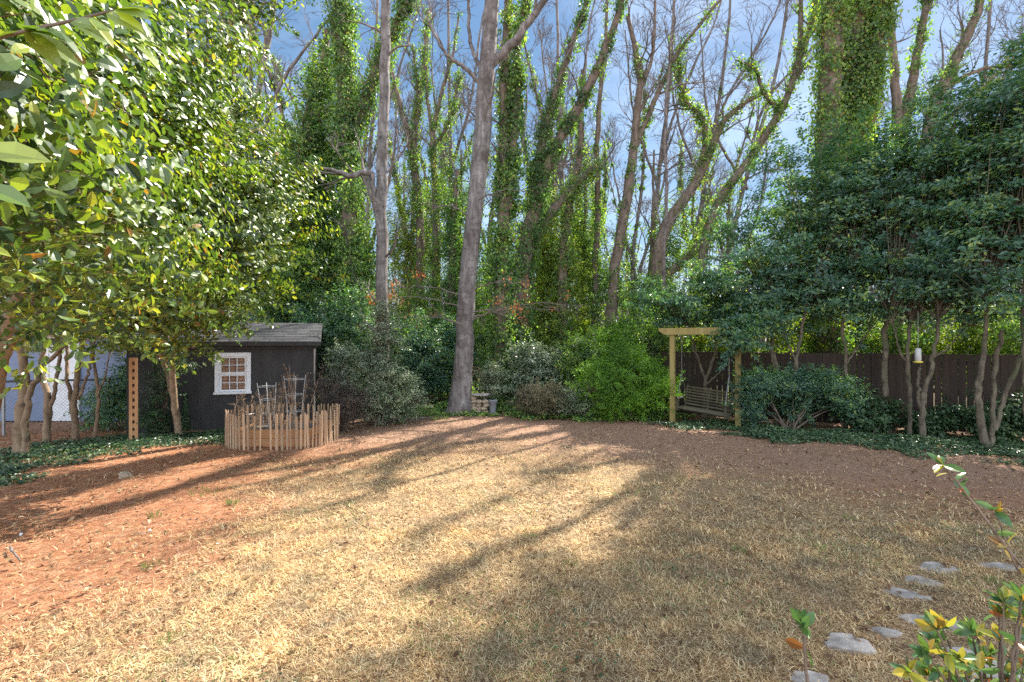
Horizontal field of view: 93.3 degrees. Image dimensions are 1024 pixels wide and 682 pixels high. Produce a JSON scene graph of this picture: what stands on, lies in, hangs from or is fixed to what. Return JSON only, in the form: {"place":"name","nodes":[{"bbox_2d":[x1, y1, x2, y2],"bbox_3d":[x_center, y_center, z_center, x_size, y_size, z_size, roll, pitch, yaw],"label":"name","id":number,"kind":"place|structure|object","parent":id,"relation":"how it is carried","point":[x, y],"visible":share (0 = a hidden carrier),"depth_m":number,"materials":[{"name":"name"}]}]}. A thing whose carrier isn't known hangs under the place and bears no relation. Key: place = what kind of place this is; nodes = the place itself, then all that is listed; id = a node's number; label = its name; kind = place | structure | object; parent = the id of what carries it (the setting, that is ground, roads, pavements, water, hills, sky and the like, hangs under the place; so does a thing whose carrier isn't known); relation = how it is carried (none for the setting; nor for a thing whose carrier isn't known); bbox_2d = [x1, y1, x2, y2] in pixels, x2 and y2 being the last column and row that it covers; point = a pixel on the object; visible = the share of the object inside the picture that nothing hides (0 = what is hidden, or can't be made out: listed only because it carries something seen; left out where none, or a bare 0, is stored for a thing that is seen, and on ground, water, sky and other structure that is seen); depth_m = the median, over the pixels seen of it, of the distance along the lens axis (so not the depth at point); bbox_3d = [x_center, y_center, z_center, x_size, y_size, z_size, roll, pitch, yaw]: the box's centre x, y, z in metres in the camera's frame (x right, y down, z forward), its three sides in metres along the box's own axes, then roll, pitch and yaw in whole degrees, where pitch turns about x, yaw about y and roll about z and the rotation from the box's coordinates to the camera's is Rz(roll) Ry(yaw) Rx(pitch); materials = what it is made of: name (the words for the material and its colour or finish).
{"place":"outdoors","nodes":[
{"label":"outdoors","id":0,"kind":"place"},
{"bbox_2d":[0,302,125,420],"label":"neighbour house","id":1,"kind":"structure","parent":0,"point":[100,363],"depth_m":12.60,"materials":[{"name":"blue"}]},
{"bbox_2d":[49,345,74,420],"bbox_3d":[-11.700,1.080,12.600,0.700,2.000,0.050,0,0,0],"label":"door","id":2,"kind":"structure","parent":1,"relation":"in","point":[52,371],"depth_m":12.57,"materials":[{"name":"white paint"}]},
{"bbox_2d":[0,365,1023,681],"bbox_3d":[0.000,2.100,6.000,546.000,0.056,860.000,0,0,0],"label":"ground","id":3,"kind":"structure","parent":0,"point":[206,509],"depth_m":5.66,"materials":[{"name":"beige plant"}]},
{"bbox_2d":[0,275,72,441],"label":"tan stemmed tree","id":4,"kind":"object","parent":3,"relation":"on","point":[49,400],"visible":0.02,"depth_m":9.96,"materials":[{"name":"brown plant"}]},
{"bbox_2d":[1,231,131,452],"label":"tan stemmed tree","id":5,"kind":"object","parent":3,"relation":"on","point":[21,442],"visible":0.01,"depth_m":8.95,"materials":[{"name":"brown plant"}]},
{"bbox_2d":[63,351,138,430],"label":"shrub","id":6,"kind":"object","parent":3,"relation":"on","point":[116,393],"visible":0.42,"depth_m":11.19,"materials":[{"name":"green plant"}]},
{"bbox_2d":[0,428,224,485],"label":"ivy ground cover","id":7,"kind":"object","parent":3,"relation":"on","point":[48,449],"visible":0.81,"depth_m":9.24,"materials":[{"name":"green plant"}]},
{"bbox_2d":[0,0,245,382],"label":"camellia tree","id":8,"kind":"object","parent":3,"relation":"on","point":[45,104],"visible":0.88,"depth_m":2.23,"materials":[{"name":"green plant"}]},
{"bbox_2d":[0,5,153,206],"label":"camellia branch","id":9,"kind":"object","parent":8,"relation":"attached to","point":[42,42],"visible":1,"depth_m":0.96,"materials":[{"name":"green plant"}]},
{"bbox_2d":[129,358,137,439],"bbox_3d":[-7.871,1.224,10.055,0.150,1.757,0.104,0,0,-38],"label":"slotted post","id":10,"kind":"object","parent":3,"relation":"on","point":[133,395],"visible":0.84,"depth_m":10.03,"materials":[{"name":"orange wood"}]},
{"bbox_2d":[64,309,221,439],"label":"tan stemmed tree","id":11,"kind":"object","parent":3,"relation":"on","point":[74,395],"visible":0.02,"depth_m":10.27,"materials":[{"name":"brown plant"}]},
{"bbox_2d":[0,0,287,410],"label":"camellia tree","id":12,"kind":"object","parent":3,"relation":"on","point":[180,109],"visible":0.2,"depth_m":4.86,"materials":[{"name":"green plant"}]},
{"bbox_2d":[124,343,201,434],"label":"shrub","id":13,"kind":"object","parent":3,"relation":"on","point":[158,421],"visible":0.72,"depth_m":10.58,"materials":[{"name":"green plant"}]},
{"bbox_2d":[45,0,348,435],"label":"camellia tree","id":14,"kind":"object","parent":3,"relation":"on","point":[249,243],"visible":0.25,"depth_m":7.22,"materials":[{"name":"green plant"}]},
{"bbox_2d":[124,322,323,433],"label":"garden shed","id":15,"kind":"structure","parent":3,"relation":"on","point":[248,366],"depth_m":11.67,"materials":[{"name":"paint"}]},
{"bbox_2d":[213,353,251,394],"bbox_3d":[-6.680,0.775,11.582,0.800,0.990,0.138,0,0,-20],"label":"window","id":16,"kind":"structure","parent":15,"relation":"in","point":[223,373],"depth_m":11.61,"materials":[{"name":"white paint"}]},
{"bbox_2d":[217,0,329,322],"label":"bare tree","id":17,"kind":"object","parent":3,"relation":"on","point":[283,106],"visible":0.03,"depth_m":23.10,"materials":[{"name":"brown plant"}]},
{"bbox_2d":[234,420,329,446],"bbox_3d":[-4.780,1.929,10.150,1.500,0.337,1.135,0,0,0],"label":"raised bed","id":18,"kind":"object","parent":3,"relation":"on","point":[265,439],"visible":0.41,"depth_m":9.58,"materials":[{"name":"orange wood"}]},
{"bbox_2d":[225,402,339,450],"bbox_3d":[-4.775,1.742,10.149,2.126,0.757,1.831,0,0,0],"label":"picket fence","id":19,"kind":"object","parent":3,"relation":"on","point":[232,422],"visible":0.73,"depth_m":9.45,"materials":[{"name":"wood"}]},
{"bbox_2d":[236,35,346,322],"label":"evergreen tree","id":20,"kind":"object","parent":3,"relation":"on","point":[308,132],"visible":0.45,"depth_m":16.09,"materials":[{"name":"green plant"}]},
{"bbox_2d":[263,18,341,322],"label":"bare tree","id":21,"kind":"object","parent":3,"relation":"on","point":[325,42],"visible":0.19,"depth_m":16.49,"materials":[{"name":"green plant"}]},
{"bbox_2d":[286,281,370,402],"bbox_3d":[-5.823,0.130,15.224,3.247,4.000,2.207,0,0,0],"label":"bush","id":22,"kind":"object","parent":3,"relation":"on","point":[321,349],"visible":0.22,"depth_m":14.86,"materials":[{"name":"green plant"}]},
{"bbox_2d":[299,364,377,431],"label":"shrub","id":23,"kind":"object","parent":3,"relation":"on","point":[336,397],"visible":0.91,"depth_m":11.15,"materials":[{"name":"green plant"}]},
{"bbox_2d":[315,338,369,426],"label":"shrub","id":24,"kind":"object","parent":3,"relation":"on","point":[344,354],"visible":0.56,"depth_m":11.68,"materials":[{"name":"green plant"}]},
{"bbox_2d":[296,179,389,375],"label":"evergreen tree","id":25,"kind":"object","parent":3,"relation":"on","point":[328,247],"visible":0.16,"depth_m":17.03,"materials":[{"name":"green plant"}]},
{"bbox_2d":[318,274,394,393],"bbox_3d":[-4.823,0.068,14.802,2.780,4.120,1.842,0,0,17],"label":"bush","id":26,"kind":"object","parent":3,"relation":"on","point":[352,319],"visible":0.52,"depth_m":14.59,"materials":[{"name":"green plant"}]},
{"bbox_2d":[303,0,422,321],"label":"bare tree","id":27,"kind":"object","parent":3,"relation":"on","point":[370,159],"visible":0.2,"depth_m":22.95,"materials":[{"name":"grey plant"}]},
{"bbox_2d":[306,0,421,390],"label":"bare tree","id":28,"kind":"object","parent":3,"relation":"on","point":[353,105],"visible":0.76,"depth_m":16.20,"materials":[{"name":"green plant"}]},
{"bbox_2d":[302,0,429,418],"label":"bare tree","id":29,"kind":"object","parent":3,"relation":"on","point":[378,196],"visible":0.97,"depth_m":12.87,"materials":[{"name":"grey plant"}]},
{"bbox_2d":[346,288,435,426],"bbox_3d":[-3.001,0.427,12.001,2.357,3.510,1.582,0,0,-25],"label":"shrub","id":30,"kind":"object","parent":3,"relation":"on","point":[375,364],"visible":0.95,"depth_m":11.85,"materials":[{"name":"green plant"}]},
{"bbox_2d":[376,0,440,330],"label":"bare tree","id":31,"kind":"object","parent":3,"relation":"on","point":[411,152],"visible":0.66,"depth_m":21.89,"materials":[{"name":"green plant"}]},
{"bbox_2d":[373,162,446,327],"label":"evergreen tree","id":32,"kind":"object","parent":3,"relation":"on","point":[403,275],"visible":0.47,"depth_m":23.41,"materials":[{"name":"green plant"}]},
{"bbox_2d":[373,83,472,315],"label":"bare tree","id":33,"kind":"object","parent":3,"relation":"on","point":[394,175],"visible":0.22,"depth_m":30.76,"materials":[{"name":"green plant"}]},
{"bbox_2d":[391,308,455,404],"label":"bush","id":34,"kind":"object","parent":3,"relation":"on","point":[421,365],"visible":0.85,"depth_m":14.94,"materials":[{"name":"green plant"}]},
{"bbox_2d":[393,264,458,358],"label":"bush","id":35,"kind":"object","parent":3,"relation":"on","point":[434,281],"visible":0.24,"depth_m":19.80,"materials":[{"name":"green plant"}]},
{"bbox_2d":[399,11,476,327],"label":"bare tree","id":36,"kind":"object","parent":3,"relation":"on","point":[434,140],"visible":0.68,"depth_m":20.91,"materials":[{"name":"green plant"}]},
{"bbox_2d":[392,0,499,260],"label":"bare tree","id":37,"kind":"object","parent":3,"relation":"on","point":[451,144],"visible":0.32,"depth_m":23.94,"materials":[{"name":"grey plant"}]},
{"bbox_2d":[421,142,477,394],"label":"bare tree","id":38,"kind":"object","parent":3,"relation":"on","point":[452,241],"visible":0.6,"depth_m":18.88,"materials":[{"name":"green plant"}]},
{"bbox_2d":[421,304,485,403],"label":"bush","id":39,"kind":"object","parent":3,"relation":"on","point":[447,333],"visible":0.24,"depth_m":16.26,"materials":[{"name":"green plant"}]},
{"bbox_2d":[424,142,492,325],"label":"evergreen tree","id":40,"kind":"object","parent":3,"relation":"on","point":[462,192],"visible":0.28,"depth_m":20.27,"materials":[{"name":"green plant"}]},
{"bbox_2d":[364,0,588,414],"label":"leaning tree","id":41,"kind":"object","parent":3,"relation":"on","point":[459,400],"visible":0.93,"depth_m":13.69,"materials":[{"name":"grey plant"}]},
{"bbox_2d":[402,30,562,348],"bbox_3d":[-1.295,-6.915,25.423,8.630,19.193,4.544,0,0,2],"label":"bare tree","id":42,"kind":"object","parent":3,"relation":"on","point":[463,140],"visible":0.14,"depth_m":24.97,"materials":[{"name":"green plant"}]},
{"bbox_2d":[447,0,537,406],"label":"bare tree","id":43,"kind":"object","parent":3,"relation":"on","point":[509,111],"visible":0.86,"depth_m":15.27,"materials":[{"name":"green plant"}]},
{"bbox_2d":[0,221,1022,363],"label":"distant thicket","id":44,"kind":"object","parent":3,"relation":"on","point":[679,336],"visible":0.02,"depth_m":46.72,"materials":[{"name":"green plant"}]},
{"bbox_2d":[0,412,1023,681],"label":"fallen leaves","id":45,"kind":"object","parent":3,"relation":"on","point":[600,670],"depth_m":5.19,"materials":[{"name":"brown plant"}]},
{"bbox_2d":[317,380,733,421],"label":"undergrowth","id":46,"kind":"object","parent":3,"relation":"on","point":[442,405],"visible":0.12,"depth_m":13.34,"materials":[{"name":"green plant"}]},
{"bbox_2d":[491,329,565,407],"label":"bush","id":47,"kind":"object","parent":3,"relation":"on","point":[528,372],"visible":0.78,"depth_m":14.72,"materials":[{"name":"green plant"}]},
{"bbox_2d":[492,8,580,343],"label":"bare tree","id":48,"kind":"object","parent":3,"relation":"on","point":[538,97],"visible":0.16,"depth_m":31.47,"materials":[{"name":"green plant"}]},
{"bbox_2d":[504,376,576,419],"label":"shrub","id":49,"kind":"object","parent":3,"relation":"on","point":[532,401],"visible":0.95,"depth_m":13.01,"materials":[{"name":"green plant"}]},
{"bbox_2d":[509,274,577,363],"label":"bush","id":50,"kind":"object","parent":3,"relation":"on","point":[545,339],"visible":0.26,"depth_m":18.68,"materials":[{"name":"green plant"}]},
{"bbox_2d":[515,174,601,338],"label":"evergreen tree","id":51,"kind":"object","parent":3,"relation":"on","point":[545,286],"visible":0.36,"depth_m":19.39,"materials":[{"name":"green plant"}]},
{"bbox_2d":[490,0,630,357],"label":"bare tree","id":52,"kind":"object","parent":3,"relation":"on","point":[542,165],"visible":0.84,"depth_m":16.79,"materials":[{"name":"green plant"}]},
{"bbox_2d":[508,25,615,359],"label":"bare tree","id":53,"kind":"object","parent":3,"relation":"on","point":[568,196],"visible":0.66,"depth_m":18.77,"materials":[{"name":"green plant"}]},
{"bbox_2d":[523,0,613,214],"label":"bare tree","id":54,"kind":"object","parent":3,"relation":"on","point":[560,171],"visible":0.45,"depth_m":24.94,"materials":[{"name":"brown plant"}]},
{"bbox_2d":[139,408,1009,649],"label":"green grass tufts","id":55,"kind":"object","parent":3,"relation":"on","point":[426,413],"visible":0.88,"depth_m":4.89,"materials":[{"name":"green plant"}]},
{"bbox_2d":[546,326,616,393],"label":"bush","id":56,"kind":"object","parent":3,"relation":"on","point":[585,352],"visible":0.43,"depth_m":14.40,"materials":[{"name":"green plant"}]},
{"bbox_2d":[554,96,623,334],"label":"bare tree","id":57,"kind":"object","parent":3,"relation":"on","point":[605,182],"visible":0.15,"depth_m":30.18,"materials":[{"name":"green plant"}]},
{"bbox_2d":[550,150,632,335],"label":"evergreen tree","id":58,"kind":"object","parent":3,"relation":"on","point":[586,225],"visible":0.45,"depth_m":21.52,"materials":[{"name":"green plant"}]},
{"bbox_2d":[579,0,631,347],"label":"bare tree","id":59,"kind":"object","parent":3,"relation":"on","point":[595,227],"visible":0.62,"depth_m":19.91,"materials":[{"name":"green plant"}]},
{"bbox_2d":[561,334,686,422],"bbox_3d":[2.951,1.067,12.803,3.368,2.521,2.308,0,0,0],"label":"shrub","id":60,"kind":"object","parent":3,"relation":"on","point":[634,381],"visible":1,"depth_m":12.46,"materials":[{"name":"green plant"}]},
{"bbox_2d":[582,67,697,335],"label":"bare tree","id":61,"kind":"object","parent":3,"relation":"on","point":[631,249],"visible":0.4,"depth_m":24.24,"materials":[{"name":"green plant"}]},
{"bbox_2d":[608,300,687,409],"bbox_3d":[4.060,0.477,14.360,2.652,3.496,2.128,0,0,0],"label":"bush","id":62,"kind":"object","parent":3,"relation":"on","point":[653,342],"visible":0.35,"depth_m":14.19,"materials":[{"name":"green plant"}]},
{"bbox_2d":[610,150,700,334],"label":"evergreen tree","id":63,"kind":"object","parent":3,"relation":"on","point":[673,248],"visible":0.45,"depth_m":19.49,"materials":[{"name":"green plant"}]},
{"bbox_2d":[596,0,721,336],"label":"bare tree","id":64,"kind":"object","parent":3,"relation":"on","point":[622,224],"visible":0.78,"depth_m":17.88,"materials":[{"name":"brown plant"}]},
{"bbox_2d":[628,0,722,350],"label":"bare tree","id":65,"kind":"object","parent":3,"relation":"on","point":[665,162],"visible":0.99,"depth_m":14.57,"materials":[{"name":"brown plant"}]},
{"bbox_2d":[594,0,759,309],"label":"bare tree","id":66,"kind":"object","parent":3,"relation":"on","point":[657,184],"visible":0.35,"depth_m":20.92,"materials":[{"name":"green plant"}]},
{"bbox_2d":[662,115,735,343],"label":"bare tree","id":67,"kind":"object","parent":3,"relation":"on","point":[679,181],"visible":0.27,"depth_m":33.01,"materials":[{"name":"green plant"}]},
{"bbox_2d":[636,42,770,343],"bbox_3d":[7.468,-4.775,18.988,5.260,14.608,3.427,0,0,13],"label":"bare tree","id":68,"kind":"object","parent":3,"relation":"on","point":[706,154],"visible":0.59,"depth_m":18.88,"materials":[{"name":"green plant"}]},
{"bbox_2d":[659,327,753,428],"bbox_3d":[4.776,0.885,11.988,2.187,2.430,0.210,0,0,31],"label":"swing arbor","id":69,"kind":"object","parent":3,"relation":"on","point":[672,332],"visible":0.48,"depth_m":12.22,"materials":[{"name":"brown wood"}]},
{"bbox_2d":[676,335,733,419],"bbox_3d":[4.816,0.834,12.050,1.250,2.076,0.654,0,0,44],"label":"porch swing","id":70,"kind":"object","parent":69,"relation":"hanging from","point":[725,415],"visible":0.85,"depth_m":12.13,"materials":[{"name":"brown wood"}]},
{"bbox_2d":[622,215,799,418],"bbox_3d":[5.048,-0.594,12.727,4.126,5.371,3.096,0,0,15],"label":"evergreen tree","id":71,"kind":"object","parent":3,"relation":"on","point":[678,307],"visible":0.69,"depth_m":12.51,"materials":[{"name":"green plant"}]},
{"bbox_2d":[641,0,795,348],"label":"bare tree","id":72,"kind":"object","parent":3,"relation":"on","point":[704,187],"visible":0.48,"depth_m":23.94,"materials":[{"name":"brown plant"}]},
{"bbox_2d":[678,68,797,376],"bbox_3d":[11.844,-6.039,25.663,6.063,17.162,3.983,0,0,9],"label":"bare tree","id":73,"kind":"object","parent":3,"relation":"on","point":[765,177],"visible":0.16,"depth_m":25.86,"materials":[{"name":"brown plant"}]},
{"bbox_2d":[661,0,818,386],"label":"bare tree","id":74,"kind":"object","parent":3,"relation":"on","point":[759,129],"visible":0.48,"depth_m":21.95,"materials":[{"name":"green plant"}]},
{"bbox_2d":[684,0,820,383],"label":"bare tree","id":75,"kind":"object","parent":3,"relation":"on","point":[779,106],"visible":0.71,"depth_m":16.40,"materials":[{"name":"green plant"}]},
{"bbox_2d":[685,187,853,424],"bbox_3d":[6.379,-0.825,12.326,4.009,5.904,3.405,0,0,0],"label":"evergreen tree","id":76,"kind":"object","parent":3,"relation":"on","point":[758,321],"visible":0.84,"depth_m":11.60,"materials":[{"name":"green plant"}]},
{"bbox_2d":[785,607,814,681],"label":"upright sprig","id":77,"kind":"object","parent":3,"relation":"on","point":[803,619],"visible":1,"depth_m":1.35,"materials":[{"name":"green plant"}]},
{"bbox_2d":[721,358,879,428],"bbox_3d":[6.705,1.334,11.351,3.388,1.877,1.824,0,0,0],"label":"hedge","id":78,"kind":"object","parent":3,"relation":"on","point":[797,390],"visible":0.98,"depth_m":11.17,"materials":[{"name":"green plant"}]},
{"bbox_2d":[719,93,899,424],"bbox_3d":[7.453,-2.023,12.167,4.564,8.307,3.477,0,0,0],"label":"evergreen tree","id":79,"kind":"object","parent":3,"relation":"on","point":[807,184],"visible":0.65,"depth_m":11.84,"materials":[{"name":"green plant"}]},
{"bbox_2d":[599,350,1023,435],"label":"board fence","id":80,"kind":"object","parent":3,"relation":"on","point":[954,376],"visible":0.34,"depth_m":11.55,"materials":[{"name":"brown wood"}]},
{"bbox_2d":[645,417,1023,466],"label":"ivy under hedge","id":81,"kind":"object","parent":3,"relation":"on","point":[909,442],"visible":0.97,"depth_m":10.01,"materials":[{"name":"green plant"}]},
{"bbox_2d":[767,108,929,428],"bbox_3d":[8.526,-1.677,11.824,4.126,7.618,3.511,0,0,0],"label":"evergreen tree","id":82,"kind":"object","parent":3,"relation":"on","point":[857,318],"visible":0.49,"depth_m":11.25,"materials":[{"name":"green plant"}]},
{"bbox_2d":[824,633,875,654],"bbox_3d":[2.328,2.107,3.369,0.305,0.046,0.201,0,0,16],"label":"stepping stone","id":83,"kind":"object","parent":3,"relation":"on","point":[835,641],"visible":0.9,"depth_m":3.33,"materials":[{"name":"grey stone"}]},
{"bbox_2d":[798,0,920,385],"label":"bare tree","id":84,"kind":"object","parent":3,"relation":"on","point":[850,81],"visible":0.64,"depth_m":13.96,"materials":[{"name":"green plant"}]},
{"bbox_2d":[826,388,905,433],"bbox_3d":[8.041,1.694,10.976,1.247,1.278,1.349,0,0,-34],"label":"ivy heap","id":85,"kind":"object","parent":3,"relation":"on","point":[865,422],"visible":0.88,"depth_m":10.75,"materials":[{"name":"green plant"}]},
{"bbox_2d":[841,311,934,392],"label":"bush","id":86,"kind":"object","parent":3,"relation":"on","point":[877,345],"visible":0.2,"depth_m":14.57,"materials":[{"name":"green plant"}]},
{"bbox_2d":[816,116,967,433],"bbox_3d":[9.250,-1.553,11.654,4.025,7.376,3.268,0,0,0],"label":"evergreen tree","id":87,"kind":"object","parent":3,"relation":"on","point":[884,365],"visible":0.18,"depth_m":11.05,"materials":[{"name":"green plant"}]},
{"bbox_2d":[882,0,938,350],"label":"bare tree","id":88,"kind":"object","parent":3,"relation":"on","point":[920,39],"visible":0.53,"depth_m":16.90,"materials":[{"name":"brown plant"}]},
{"bbox_2d":[834,75,1022,433],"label":"evergreen tree","id":89,"kind":"object","parent":3,"relation":"on","point":[911,244],"visible":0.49,"depth_m":10.47,"materials":[{"name":"green plant"}]},
{"bbox_2d":[888,394,973,437],"bbox_3d":[9.135,1.717,10.599,1.476,1.153,1.241,0,0,44],"label":"ivy heap","id":90,"kind":"object","parent":3,"relation":"on","point":[940,422],"visible":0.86,"depth_m":10.35,"materials":[{"name":"green plant"}]},
{"bbox_2d":[855,64,1023,440],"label":"evergreen tree","id":91,"kind":"object","parent":3,"relation":"on","point":[938,310],"visible":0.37,"depth_m":9.96,"materials":[{"name":"green plant"}]},
{"bbox_2d":[870,313,1021,396],"bbox_3d":[12.694,0.407,14.107,4.053,3.455,2.835,0,0,0],"label":"bush","id":92,"kind":"object","parent":3,"relation":"on","point":[942,344],"visible":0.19,"depth_m":13.54,"materials":[{"name":"green plant"}]},
{"bbox_2d":[872,36,1023,449],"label":"evergreen tree","id":93,"kind":"object","parent":3,"relation":"on","point":[985,259],"visible":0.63,"depth_m":9.34,"materials":[{"name":"green plant"}]},
{"bbox_2d":[882,0,1023,353],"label":"bare tree","id":94,"kind":"object","parent":3,"relation":"on","point":[963,44],"visible":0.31,"depth_m":18.90,"materials":[{"name":"brown plant"}]},
{"bbox_2d":[908,581,1023,681],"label":"shrub","id":95,"kind":"object","parent":3,"relation":"on","point":[932,623],"visible":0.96,"depth_m":1.34,"materials":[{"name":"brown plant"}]},
{"bbox_2d":[917,0,1023,386],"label":"bare tree","id":96,"kind":"object","parent":3,"relation":"on","point":[989,26],"visible":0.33,"depth_m":21.99,"materials":[{"name":"grey plant"}]},
{"bbox_2d":[924,15,1023,416],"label":"evergreen tree","id":97,"kind":"object","parent":3,"relation":"on","point":[1017,181],"visible":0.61,"depth_m":9.11,"materials":[{"name":"green plant"}]},
{"bbox_2d":[926,452,1023,574],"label":"arching sprig","id":98,"kind":"object","parent":3,"relation":"on","point":[1001,516],"visible":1,"depth_m":1.50,"materials":[{"name":"green plant"}]},
{"bbox_2d":[931,291,1020,389],"bbox_3d":[13.933,0.279,13.478,3.677,3.715,2.650,0,0,0],"label":"bush","id":99,"kind":"object","parent":3,"relation":"on","point":[1009,329],"visible":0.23,"depth_m":13.20,"materials":[{"name":"green plant"}]},
{"bbox_2d":[951,386,1023,444],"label":"ivy heap","id":100,"kind":"object","parent":3,"relation":"on","point":[1012,417],"visible":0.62,"depth_m":9.79,"materials":[{"name":"green plant"}]},
{"bbox_2d":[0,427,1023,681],"bbox_3d":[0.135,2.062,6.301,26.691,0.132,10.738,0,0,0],"label":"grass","id":101,"kind":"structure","parent":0,"point":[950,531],"depth_m":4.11,"materials":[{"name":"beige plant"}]},
{"bbox_2d":[5,0,1023,340],"label":"sky","id":102,"kind":"structure","parent":0,"point":[787,128],"materials":[{"name":"blue"}]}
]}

